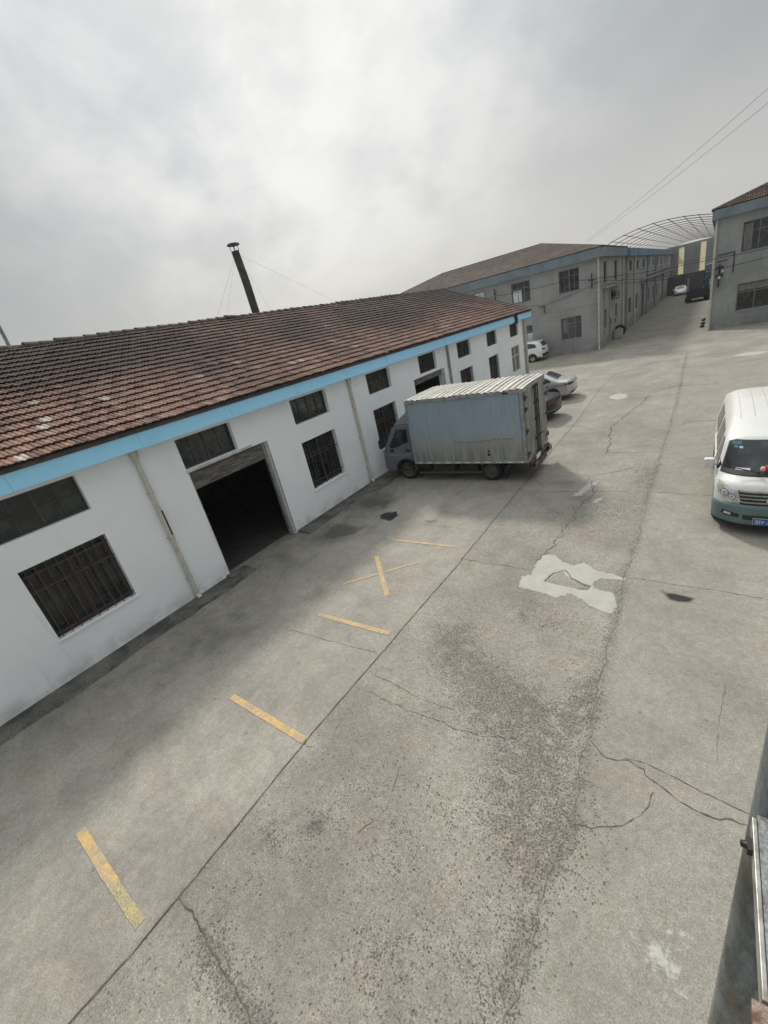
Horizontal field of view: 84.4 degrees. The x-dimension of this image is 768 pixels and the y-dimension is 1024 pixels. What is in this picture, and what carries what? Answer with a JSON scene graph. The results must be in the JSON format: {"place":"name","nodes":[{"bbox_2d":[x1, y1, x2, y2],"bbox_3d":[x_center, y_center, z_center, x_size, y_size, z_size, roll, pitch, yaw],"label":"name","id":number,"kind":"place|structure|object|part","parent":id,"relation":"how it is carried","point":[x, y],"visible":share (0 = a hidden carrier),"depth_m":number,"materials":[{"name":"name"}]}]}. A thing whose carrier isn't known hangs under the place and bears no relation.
{"place":"outdoors","nodes":[
{"label":"outdoors","id":0,"kind":"place"},
{"bbox_2d":[0,269,767,1023],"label":"ground","id":1,"kind":"structure","parent":0,"point":[312,893],"depth_m":5.69,"materials":[{"name":"concrete"}]},
{"bbox_2d":[0,325,9,344],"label":"lamp mast","id":2,"kind":"object","parent":1,"relation":"on","point":[3,335],"depth_m":14.88,"materials":[{"name":"grey metal"}]},
{"bbox_2d":[76,826,145,928],"bbox_3d":[-3.356,4.357,5.122,1.862,0.002,0.135,6,29,38],"label":"yellow marking","id":3,"kind":"object","parent":1,"relation":"on","point":[135,916],"visible":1,"depth_m":5.04,"materials":[{"name":"paint"}]},
{"bbox_2d":[0,470,402,745],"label":"wall apron","id":4,"kind":"object","parent":1,"relation":"on","point":[54,700],"depth_m":9.56,"materials":[{"name":"concrete"}]},
{"bbox_2d":[0,288,531,725],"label":"warehouse","id":5,"kind":"structure","parent":1,"relation":"on","point":[150,476],"depth_m":11.21,"materials":[{"name":"white paint"}]},
{"bbox_2d":[0,476,88,544],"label":"window","id":6,"kind":"structure","parent":5,"relation":"in","point":[24,513],"depth_m":8.26,"materials":[{"name":"glass"}]},
{"bbox_2d":[17,535,133,636],"bbox_3d":[-6.365,1.516,8.892,0.168,1.592,1.592,5,29,36],"label":"window","id":7,"kind":"structure","parent":5,"relation":"in","point":[73,586],"depth_m":8.87,"materials":[{"name":"black metal"}]},
{"bbox_2d":[174,423,234,468],"bbox_3d":[-4.616,-1.722,10.928,0.050,0.752,1.592,5,29,36],"label":"window","id":8,"kind":"structure","parent":5,"relation":"in","point":[202,446],"depth_m":10.92,"materials":[{"name":"glass"}]},
{"bbox_2d":[218,242,335,312],"bbox_3d":[-5.852,-8.304,22.554,5.105,10.350,7.804,5,29,36],"label":"flue","id":9,"kind":"object","parent":5,"relation":"on","point":[244,277],"visible":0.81,"depth_m":20.22,"materials":[{"name":"metal"}]},
{"bbox_2d":[289,390,326,423],"bbox_3d":[-2.471,-3.381,13.633,0.050,0.752,1.612,5,29,36],"label":"window","id":10,"kind":"structure","parent":5,"relation":"in","point":[306,407],"depth_m":13.66,"materials":[{"name":"glass"}]},
{"bbox_2d":[301,430,342,487],"bbox_3d":[-2.081,-1.797,14.295,0.168,1.592,1.612,5,29,36],"label":"window","id":11,"kind":"structure","parent":5,"relation":"in","point":[320,452],"depth_m":14.34,"materials":[{"name":"metal"}]},
{"bbox_2d":[365,368,388,394],"bbox_3d":[-0.310,-5.053,16.360,0.050,0.752,1.532,5,29,36],"label":"window","id":12,"kind":"structure","parent":5,"relation":"in","point":[377,380],"depth_m":16.41,"materials":[{"name":"glass"}]},
{"bbox_2d":[373,402,396,449],"bbox_3d":[0.080,-3.469,17.022,0.168,1.592,1.532,5,29,36],"label":"window","id":13,"kind":"structure","parent":5,"relation":"in","point":[384,416],"depth_m":17.01,"materials":[{"name":"glass"}]},
{"bbox_2d":[418,352,434,373],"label":"window","id":14,"kind":"structure","parent":5,"relation":"in","point":[426,362],"depth_m":19.11,"materials":[{"name":"glass"}]},
{"bbox_2d":[456,340,468,357],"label":"window","id":15,"kind":"structure","parent":5,"relation":"in","point":[462,347],"depth_m":21.83,"materials":[{"name":"glass"}]},
{"bbox_2d":[460,367,472,382],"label":"window","id":16,"kind":"structure","parent":5,"relation":"in","point":[465,374],"depth_m":22.37,"materials":[{"name":"glass"}]},
{"bbox_2d":[486,330,495,346],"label":"window","id":17,"kind":"structure","parent":5,"relation":"in","point":[490,335],"depth_m":24.48,"materials":[{"name":"glass"}]},
{"bbox_2d":[489,355,499,378],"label":"window","id":18,"kind":"structure","parent":5,"relation":"in","point":[493,363],"depth_m":25.11,"materials":[{"name":"glass"}]},
{"bbox_2d":[509,323,516,336],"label":"window","id":19,"kind":"structure","parent":5,"relation":"in","point":[513,331],"depth_m":27.16,"materials":[{"name":"glass"}]},
{"bbox_2d":[511,345,519,372],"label":"window","id":20,"kind":"structure","parent":5,"relation":"in","point":[515,350],"depth_m":27.71,"materials":[{"name":"grey glass"}]},
{"bbox_2d":[229,694,306,742],"bbox_3d":[-1.919,3.293,6.823,1.881,0.001,0.124,6,29,38],"label":"yellow marking","id":21,"kind":"object","parent":1,"relation":"on","point":[296,735],"visible":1,"depth_m":6.75,"materials":[{"name":"paint"}]},
{"bbox_2d":[318,613,390,634],"bbox_3d":[-0.643,2.251,8.560,1.841,0.001,0.113,4,28,35],"label":"yellow marking","id":22,"kind":"object","parent":1,"relation":"on","point":[367,627],"visible":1,"depth_m":8.51,"materials":[{"name":"paint"}]},
{"bbox_2d":[343,556,419,595],"bbox_3d":[-0.063,1.466,10.071,1.394,0.002,1.479,5,29,36],"label":"yellow marking","id":23,"kind":"object","parent":1,"relation":"on","point":[382,578],"visible":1,"depth_m":10.07,"materials":[{"name":"paint"}]},
{"bbox_2d":[68,345,745,1023],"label":"pavement joint","id":24,"kind":"object","parent":1,"relation":"on","point":[272,781],"visible":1,"depth_m":5.48,"materials":[{"name":"grey concrete"}]},
{"bbox_2d":[393,539,454,546],"bbox_3d":[1.013,0.808,11.027,1.811,0.001,0.092,4,28,35],"label":"yellow marking","id":25,"kind":"object","parent":1,"relation":"on","point":[424,543],"visible":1,"depth_m":11.01,"materials":[{"name":"paint"}]},
{"bbox_2d":[378,373,551,479],"bbox_3d":[2.658,-2.856,14.866,5.626,2.946,2.320,4,28,35],"label":"box truck","id":26,"kind":"object","parent":1,"relation":"on","point":[497,428],"visible":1,"depth_m":13.61,"materials":[{"name":"metal"}]},
{"bbox_3d":[4.491,-2.684,12.802,0.115,2.150,1.100,4,28,35],"label":"rear door","id":27,"kind":"part","parent":26,"relation":"part of","materials":[{"name":"grey metal"}]},
{"bbox_3d":[5.099,-3.173,13.612,0.115,2.150,1.100,4,28,35],"label":"rear door","id":28,"kind":"part","parent":26,"relation":"part of","materials":[{"name":"grey metal"}]},
{"bbox_2d":[179,383,757,1023],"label":"pavement cracks","id":29,"kind":"object","parent":1,"relation":"on","point":[511,737],"visible":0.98,"depth_m":4.79,"materials":[{"name":"grey concrete"}]},
{"bbox_2d":[400,243,627,357],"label":"workshop","id":30,"kind":"structure","parent":1,"relation":"on","point":[580,321],"depth_m":36.19,"materials":[{"name":"grey stone"}]},
{"bbox_2d":[471,291,484,297],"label":"window","id":31,"kind":"structure","parent":30,"relation":"in","point":[482,294],"depth_m":38.77,"materials":[{"name":"white glass"}]},
{"bbox_2d":[511,280,530,303],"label":"window","id":32,"kind":"structure","parent":30,"relation":"in","point":[524,296],"depth_m":36.82,"materials":[{"name":"grey glass"}]},
{"bbox_2d":[526,325,532,340],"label":"window","id":33,"kind":"structure","parent":30,"relation":"in","point":[529,329],"depth_m":37.85,"materials":[{"name":"white glass"}]},
{"bbox_2d":[559,267,578,293],"bbox_3d":[15.067,-18.828,34.475,1.542,1.642,0.118,5,29,36],"label":"window","id":34,"kind":"structure","parent":30,"relation":"in","point":[572,274],"depth_m":34.49,"materials":[{"name":"grey glass"}]},
{"bbox_2d":[561,315,581,339],"bbox_3d":[15.885,-15.594,35.857,1.622,1.722,0.050,5,29,36],"label":"window","id":35,"kind":"structure","parent":30,"relation":"in","point":[571,327],"depth_m":35.84,"materials":[{"name":"grey glass"}]},
{"bbox_2d":[611,316,616,324],"bbox_3d":[20.334,-16.967,37.470,0.360,0.600,0.840,5,29,36],"label":"air conditioner","id":36,"kind":"object","parent":30,"relation":"attached to","point":[613,319],"visible":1,"depth_m":37.21,"materials":[{"name":"grey plastic"}]},
{"bbox_2d":[614,261,615,279],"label":"window","id":37,"kind":"structure","parent":30,"relation":"in","point":[614,261],"depth_m":38.58,"materials":[{"name":"glass"}]},
{"bbox_2d":[611,287,619,299],"bbox_3d":[20.426,-19.280,37.384,0.629,0.815,1.114,5,29,36],"label":"air conditioner","id":38,"kind":"object","parent":30,"relation":"attached to","point":[615,293],"visible":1,"depth_m":37.00,"materials":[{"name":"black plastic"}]},
{"bbox_2d":[607,274,709,283],"bbox_3d":[20.446,-17.562,31.931,7.156,1.034,0.137,-3,25,23],"label":"power cable","id":39,"kind":"object","parent":30,"relation":"attached to","point":[655,280],"visible":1,"depth_m":32.03,"materials":[{"name":"black rubber"}]},
{"bbox_2d":[607,256,711,277],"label":"power cable","id":40,"kind":"object","parent":30,"relation":"attached to","point":[660,266],"visible":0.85,"depth_m":42.41,"materials":[{"name":"black rubber"}]},
{"bbox_2d":[608,214,714,248],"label":"arched canopy frame","id":41,"kind":"object","parent":30,"relation":"attached to","point":[707,229],"visible":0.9,"depth_m":43.89,"materials":[{"name":"grey metal"}]},
{"bbox_2d":[588,88,767,239],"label":"power cable","id":42,"kind":"object","parent":30,"relation":"attached to","point":[693,153],"visible":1,"depth_m":17.20,"materials":[{"name":"black rubber"}]},
{"bbox_2d":[589,103,767,240],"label":"power cable","id":43,"kind":"object","parent":30,"relation":"attached to","point":[691,164],"visible":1,"depth_m":17.90,"materials":[{"name":"grey metal"}]},
{"bbox_3d":[16.376,-18.201,33.410,0.400,1.100,0.400,5,29,36],"label":"cable bracket","id":44,"kind":"object","parent":30,"relation":"attached to","visible":0},
{"bbox_2d":[489,248,765,297],"bbox_3d":[16.599,-18.670,33.679,28.077,1.490,1.502,2,27,31],"label":"power cable","id":45,"kind":"object","parent":44,"relation":"attached to","point":[633,273],"visible":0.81,"depth_m":32.04,"materials":[{"name":"black rubber"}]},
{"bbox_2d":[542,257,765,305],"bbox_3d":[19.364,-17.842,32.324,21.898,1.183,1.155,1,26,29],"label":"power cable","id":46,"kind":"object","parent":44,"relation":"attached to","point":[662,276],"visible":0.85,"depth_m":31.68,"materials":[{"name":"black rubber"}]},
{"bbox_2d":[527,340,548,361],"bbox_3d":[12.175,-14.168,37.713,4.612,1.678,2.240,6,29,37],"label":"suv car","id":47,"kind":"object","parent":1,"relation":"on","point":[537,349],"visible":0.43,"depth_m":36.17,"materials":[{"name":"white paint"}]},
{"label":"side window","id":48,"kind":"part","parent":47,"relation":"part of","materials":[{"name":"black glass"}]},
{"bbox_2d":[523,371,576,395],"bbox_3d":[7.987,-6.836,23.211,4.714,1.440,2.200,3,28,34],"label":"sedan car","id":49,"kind":"object","parent":1,"relation":"on","point":[562,385],"visible":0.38,"depth_m":21.75,"materials":[{"name":"silver metal"}]},
{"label":"rear window","id":50,"kind":"part","parent":49,"relation":"part of","materials":[{"name":"black glass"}]},
{"bbox_2d":[545,392,561,415],"bbox_3d":[6.014,-5.170,20.397,4.714,1.440,2.200,7,30,40],"label":"sedan car","id":51,"kind":"object","parent":1,"relation":"on","point":[553,402],"visible":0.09,"depth_m":18.72,"materials":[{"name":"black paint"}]},
{"bbox_2d":[544,570,590,588],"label":"pavement cracks","id":52,"kind":"object","parent":1,"relation":"on","point":[570,577],"visible":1,"depth_m":8.44,"materials":[{"name":"grey concrete"}]},
{"bbox_2d":[502,353,686,1023],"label":"pavement joint","id":53,"kind":"object","parent":1,"relation":"on","point":[513,1002],"visible":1,"depth_m":4.63,"materials":[{"name":"grey concrete"}]},
{"bbox_2d":[614,329,622,338],"bbox_3d":[21.577,-16.384,38.966,0.680,0.740,0.640,5,29,36],"label":"crate","id":54,"kind":"object","parent":1,"relation":"on","point":[618,333],"visible":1,"depth_m":38.76,"materials":[{"name":"grey plastic"}]},
{"bbox_2d":[615,324,625,334],"bbox_3d":[22.137,-17.046,39.815,1.080,1.090,0.391,-2,25,24],"label":"truck tyre","id":55,"kind":"object","parent":1,"relation":"on","point":[623,327],"visible":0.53,"depth_m":39.58,"materials":[{"name":"rubber"}]},
{"bbox_2d":[625,247,672,328],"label":"workshop wing","id":56,"kind":"structure","parent":1,"relation":"on","point":[642,298],"depth_m":52.54,"materials":[{"name":"white paint"}]},
{"bbox_2d":[673,285,687,295],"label":"sedan car","id":57,"kind":"object","parent":1,"relation":"on","point":[681,289],"visible":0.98,"depth_m":71.99,"materials":[{"name":"white paint"}]},
{"bbox_2d":[667,270,703,295],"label":"sheet metal fence","id":58,"kind":"object","parent":1,"relation":"on","point":[691,282],"visible":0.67,"depth_m":74.49,"materials":[{"name":"grey metal"}]},
{"bbox_2d":[667,237,713,285],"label":"factory shed","id":59,"kind":"structure","parent":1,"relation":"on","point":[691,252],"depth_m":77.19,"materials":[{"name":"grey metal"}]},
{"bbox_2d":[684,286,709,302],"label":"trailer","id":60,"kind":"object","parent":1,"relation":"on","point":[703,292],"visible":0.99,"depth_m":55.34,"materials":[{"name":"black metal"}]},
{"bbox_2d":[704,263,711,286],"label":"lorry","id":61,"kind":"object","parent":1,"relation":"on","point":[707,280],"visible":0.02,"depth_m":59.95,"materials":[{"name":"blue metal"}]},
{"bbox_2d":[704,386,767,525],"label":"minivan","id":62,"kind":"object","parent":1,"relation":"on","point":[738,460],"visible":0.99,"depth_m":8.62,"materials":[{"name":"white paint"}]},
{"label":"side window","id":63,"kind":"part","parent":62,"relation":"part of","materials":[{"name":"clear glass"}]},
{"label":"side window","id":64,"kind":"part","parent":62,"relation":"part of","materials":[{"name":"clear glass"}]},
{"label":"side window","id":65,"kind":"part","parent":62,"relation":"part of","materials":[{"name":"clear glass"}]},
{"bbox_2d":[760,465,767,471],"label":"plush toy","id":66,"kind":"object","parent":62,"relation":"in","point":[763,468],"visible":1,"depth_m":8.11,"materials":[{"name":"fabric"}]},
{"bbox_2d":[707,182,767,330],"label":"workshop","id":67,"kind":"structure","parent":1,"relation":"on","point":[739,294],"depth_m":30.00,"materials":[{"name":"grey stone"}]},
{"bbox_2d":[735,279,767,310],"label":"window","id":68,"kind":"structure","parent":67,"relation":"in","point":[753,294],"depth_m":30.44,"materials":[{"name":"grey glass"}]},
{"bbox_2d":[741,216,767,251],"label":"window","id":69,"kind":"structure","parent":67,"relation":"in","point":[755,232],"depth_m":29.09,"materials":[{"name":"grey glass"}]},
{"bbox_2d":[708,724,767,1023],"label":"steel post","id":70,"kind":"object","parent":1,"relation":"on","point":[736,988],"visible":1,"depth_m":1.00,"materials":[{"name":"grey metal"}]},
{"bbox_2d":[740,815,767,1023],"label":"steel ledge","id":71,"kind":"object","parent":70,"relation":"attached to","point":[755,844],"visible":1,"depth_m":0.72,"materials":[{"name":"grey metal"}]},
{"bbox_2d":[0,0,767,345],"label":"sky","id":72,"kind":"structure","parent":0,"point":[348,149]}
]}

